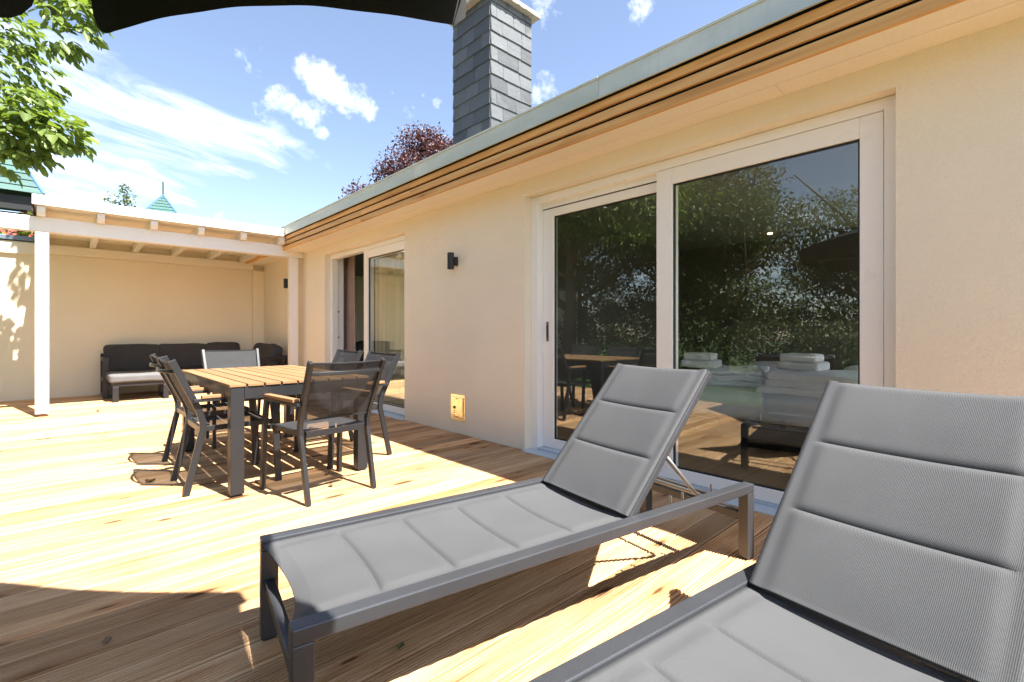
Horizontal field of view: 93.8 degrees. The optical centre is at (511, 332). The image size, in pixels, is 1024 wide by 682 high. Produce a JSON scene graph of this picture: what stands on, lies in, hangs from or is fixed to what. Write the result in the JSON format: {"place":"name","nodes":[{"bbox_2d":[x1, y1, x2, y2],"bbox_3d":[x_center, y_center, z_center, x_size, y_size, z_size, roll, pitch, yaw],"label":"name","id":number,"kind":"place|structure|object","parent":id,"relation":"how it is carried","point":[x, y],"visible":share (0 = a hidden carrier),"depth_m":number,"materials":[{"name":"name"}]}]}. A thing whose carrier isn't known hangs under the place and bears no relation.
{"place":"outdoors","nodes":[
{"label":"outdoors","id":0,"kind":"place"},
{"bbox_2d":[356,341,363,360],"bbox_3d":[-2.579,0.619,9.427,0.860,0.921,0.797,0,0,27],"label":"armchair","id":1,"kind":"object","parent":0,"point":[359,345],"visible":0.05,"depth_m":9.29,"materials":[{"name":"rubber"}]},
{"bbox_2d":[0,0,755,234],"label":"sky","id":2,"kind":"structure","parent":0,"point":[255,115],"materials":[{"name":"blue"}]},
{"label":"lawn","id":3,"kind":"structure","parent":0,"visible":0},
{"bbox_2d":[0,211,34,236],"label":"hedge","id":4,"kind":"object","parent":3,"relation":"on","point":[22,233],"depth_m":8.53,"materials":[{"name":"green plant"}]},
{"bbox_2d":[0,158,44,236],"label":"playhouse","id":5,"kind":"object","parent":3,"relation":"on","point":[14,196],"visible":0.23,"depth_m":10.58,"materials":[{"name":"blue paint"}]},
{"bbox_2d":[0,0,120,187],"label":"walnut tree","id":6,"kind":"object","parent":3,"relation":"on","point":[47,138],"visible":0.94,"depth_m":6.43,"materials":[{"name":"green plant"}]},
{"bbox_2d":[103,181,137,207],"bbox_3d":[-8.201,-0.959,9.996,0.740,4.481,0.435,0,0,-10],"label":"young tree","id":7,"kind":"object","parent":3,"relation":"on","point":[126,197],"visible":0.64,"depth_m":9.99,"materials":[{"name":"green plant"}]},
{"bbox_2d":[0,234,263,401],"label":"garden wall","id":8,"kind":"structure","parent":3,"relation":"on","point":[96,305],"depth_m":8.36,"materials":[{"name":"beige paint"}]},
{"bbox_2d":[145,181,178,213],"bbox_3d":[-13.057,-2.210,17.924,1.968,6.920,1.968,0,0,-29],"label":"turret","id":9,"kind":"object","parent":3,"relation":"on","point":[161,203],"visible":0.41,"depth_m":17.70,"materials":[{"name":"blue paint"}]},
{"bbox_2d":[0,391,774,681],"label":"deck","id":10,"kind":"structure","parent":3,"relation":"on","point":[156,580],"depth_m":2.25,"materials":[{"name":"brown wood"}]},
{"bbox_2d":[103,636,111,642],"bbox_3d":[-1.411,1.071,1.671,0.024,0.009,0.038,0,0,-35],"label":"fallen leaf","id":11,"kind":"object","parent":10,"relation":"on","point":[107,639],"visible":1,"depth_m":1.67,"materials":[{"name":"plant"}]},
{"bbox_2d":[0,193,303,416],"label":"pergola","id":12,"kind":"object","parent":10,"relation":"on","point":[93,224],"visible":0.94,"depth_m":7.02,"materials":[{"name":"white paint"}]},
{"bbox_2d":[100,342,287,401],"bbox_3d":[-5.580,0.631,8.510,2.550,0.899,1.800,0,0,-43],"label":"corner sofa","id":13,"kind":"object","parent":10,"relation":"on","point":[122,365],"visible":0.56,"depth_m":8.40,"materials":[{"name":"grey fabric"}]},
{"bbox_2d":[149,353,259,461],"bbox_3d":[-2.592,0.628,4.013,0.711,0.911,0.596,0,0,-45],"label":"garden chair","id":14,"kind":"object","parent":10,"relation":"on","point":[214,409],"visible":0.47,"depth_m":4.03,"materials":[{"name":"grey metal"}]},
{"bbox_2d":[156,356,281,496],"bbox_3d":[-2.146,0.628,3.481,0.711,0.911,0.596,0,0,-43],"label":"garden chair","id":15,"kind":"object","parent":10,"relation":"on","point":[179,383],"visible":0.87,"depth_m":3.44,"materials":[{"name":"grey metal"}]},
{"bbox_2d":[0,0,465,32],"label":"parasol","id":16,"kind":"object","parent":10,"relation":"on","point":[110,16],"visible":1,"depth_m":1.24,"materials":[{"name":"black fabric"}]},
{"bbox_2d":[201,348,280,448],"bbox_3d":[-2.801,0.628,4.904,0.596,0.911,0.711,0,0,-43],"label":"garden chair","id":17,"kind":"object","parent":10,"relation":"on","point":[211,359],"visible":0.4,"depth_m":5.08,"materials":[{"name":"grey fabric"}]},
{"bbox_2d":[181,365,367,496],"bbox_3d":[-2.072,0.710,4.073,0.970,0.740,1.720,0,0,-43],"label":"dining table","id":18,"kind":"object","parent":10,"relation":"on","point":[236,386],"visible":0.69,"depth_m":3.40,"materials":[{"name":"brown wood"}]},
{"bbox_2d":[277,349,362,451],"bbox_3d":[-1.910,0.628,4.782,0.711,0.911,0.596,0,0,-43],"label":"garden chair","id":19,"kind":"object","parent":10,"relation":"on","point":[346,356],"visible":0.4,"depth_m":4.79,"materials":[{"name":"grey fabric"}]},
{"bbox_2d":[259,358,385,506],"bbox_3d":[-1.285,0.628,3.304,0.711,0.911,0.596,0,0,41],"label":"garden chair","id":20,"kind":"object","parent":10,"relation":"on","point":[333,395],"visible":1,"depth_m":3.18,"materials":[{"name":"grey fabric"}]},
{"bbox_2d":[304,350,400,468],"bbox_3d":[-1.407,0.628,4.248,0.711,0.911,0.596,0,0,-44],"label":"garden chair","id":21,"kind":"object","parent":10,"relation":"on","point":[391,362],"visible":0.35,"depth_m":4.21,"materials":[{"name":"grey metal"}]},
{"bbox_2d":[397,641,403,650],"bbox_3d":[-0.379,1.067,1.630,0.026,0.015,0.041,0,0,0],"label":"fallen leaf","id":22,"kind":"object","parent":10,"relation":"on","point":[400,645],"visible":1,"depth_m":1.64,"materials":[{"name":"green plant"}]},
{"bbox_2d":[260,363,753,681],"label":"sun lounger","id":23,"kind":"object","parent":10,"relation":"on","point":[598,482],"visible":1,"depth_m":1.84,"materials":[{"name":"fabric"}]},
{"bbox_2d":[246,0,1023,515],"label":"house","id":24,"kind":"structure","parent":10,"relation":"on","point":[862,160],"depth_m":4.05,"materials":[{"name":"beige paint"}]},
{"bbox_2d":[284,278,287,287],"bbox_3d":[-4.171,-0.910,8.875,0.116,0.176,0.074,0,0,-43],"label":"wall lamp","id":25,"kind":"object","parent":24,"relation":"attached to","point":[285,283],"visible":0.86,"depth_m":8.83,"materials":[{"name":"black metal"}]},
{"bbox_2d":[343,255,355,350],"bbox_3d":[-2.813,-0.140,8.115,0.101,2.400,0.630,0,0,-43],"label":"curtain","id":26,"kind":"object","parent":24,"relation":"hanging from","point":[349,311],"visible":0.48,"depth_m":7.94,"materials":[{"name":"white fabric"}]},
{"bbox_2d":[330,235,404,419],"bbox_3d":[-2.092,-0.067,6.929,0.340,2.375,2.485,0,0,-43],"label":"patio door","id":27,"kind":"structure","parent":24,"relation":"in","point":[396,245],"depth_m":6.92,"materials":[{"name":"metal"}]},
{"bbox_2d":[376,253,403,404],"bbox_3d":[-1.677,-0.140,6.884,0.090,2.400,1.720,0,0,-43],"label":"sheer curtain","id":28,"kind":"object","parent":24,"relation":"hanging from","point":[389,304],"visible":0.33,"depth_m":6.89,"materials":[{"name":"beige fabric"}]},
{"bbox_2d":[447,252,457,269],"bbox_3d":[-0.639,-0.765,5.127,0.116,0.176,0.074,0,0,-43],"label":"wall lamp","id":29,"kind":"object","parent":24,"relation":"attached to","point":[452,261],"visible":1,"depth_m":5.08,"materials":[{"name":"black metal"}]},
{"bbox_2d":[521,95,895,515],"bbox_3d":[1.107,-0.067,3.491,0.280,2.375,2.698,0,0,-43],"label":"patio door","id":30,"kind":"structure","parent":24,"relation":"in","point":[871,125],"depth_m":3.18,"materials":[{"name":"metal"}]},
{"bbox_2d":[683,320,857,446],"bbox_3d":[3.000,0.470,4.888,2.128,1.220,2.300,0,0,-43],"label":"bed","id":31,"kind":"object","parent":24,"relation":"on","point":[743,412],"visible":0.2,"depth_m":4.67,"materials":[{"name":"fabric"}]},
{"bbox_2d":[705,365,769,386],"bbox_3d":[2.496,0.471,5.250,0.659,0.220,0.987,0,0,33],"label":"duvet","id":32,"kind":"object","parent":31,"relation":"on","point":[745,375],"visible":0.66,"depth_m":4.91,"materials":[{"name":"fabric"}]},
{"bbox_2d":[681,352,721,367],"bbox_3d":[2.096,0.301,5.301,0.374,0.169,0.317,0,0,37],"label":"towel stack","id":33,"kind":"object","parent":32,"relation":"on","point":[701,359],"visible":0.99,"depth_m":5.19,"materials":[{"name":"white fabric"}]},
{"bbox_2d":[756,370,857,397],"bbox_3d":[2.871,0.465,4.275,0.883,0.239,0.984,0,0,-37],"label":"duvet","id":34,"kind":"object","parent":31,"relation":"on","point":[812,384],"visible":0.46,"depth_m":4.18,"materials":[{"name":"fabric"}]},
{"bbox_2d":[777,353,829,370],"bbox_3d":[2.812,0.281,4.628,0.317,0.169,0.374,0,0,-38],"label":"towel stack","id":35,"kind":"object","parent":34,"relation":"on","point":[803,361],"visible":0.98,"depth_m":4.52,"materials":[{"name":"white fabric"}]},
{"bbox_2d":[528,380,1023,681],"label":"sun lounger","id":36,"kind":"object","parent":10,"relation":"on","point":[892,550],"visible":1,"depth_m":1.21,"materials":[{"name":"grey fabric"}]},
{"bbox_2d":[338,121,452,198],"bbox_3d":[-2.946,-3.368,18.747,6.442,9.316,6.352,0,0,3],"label":"purple tree","id":37,"kind":"object","parent":3,"relation":"on","point":[427,145],"visible":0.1,"depth_m":17.53,"materials":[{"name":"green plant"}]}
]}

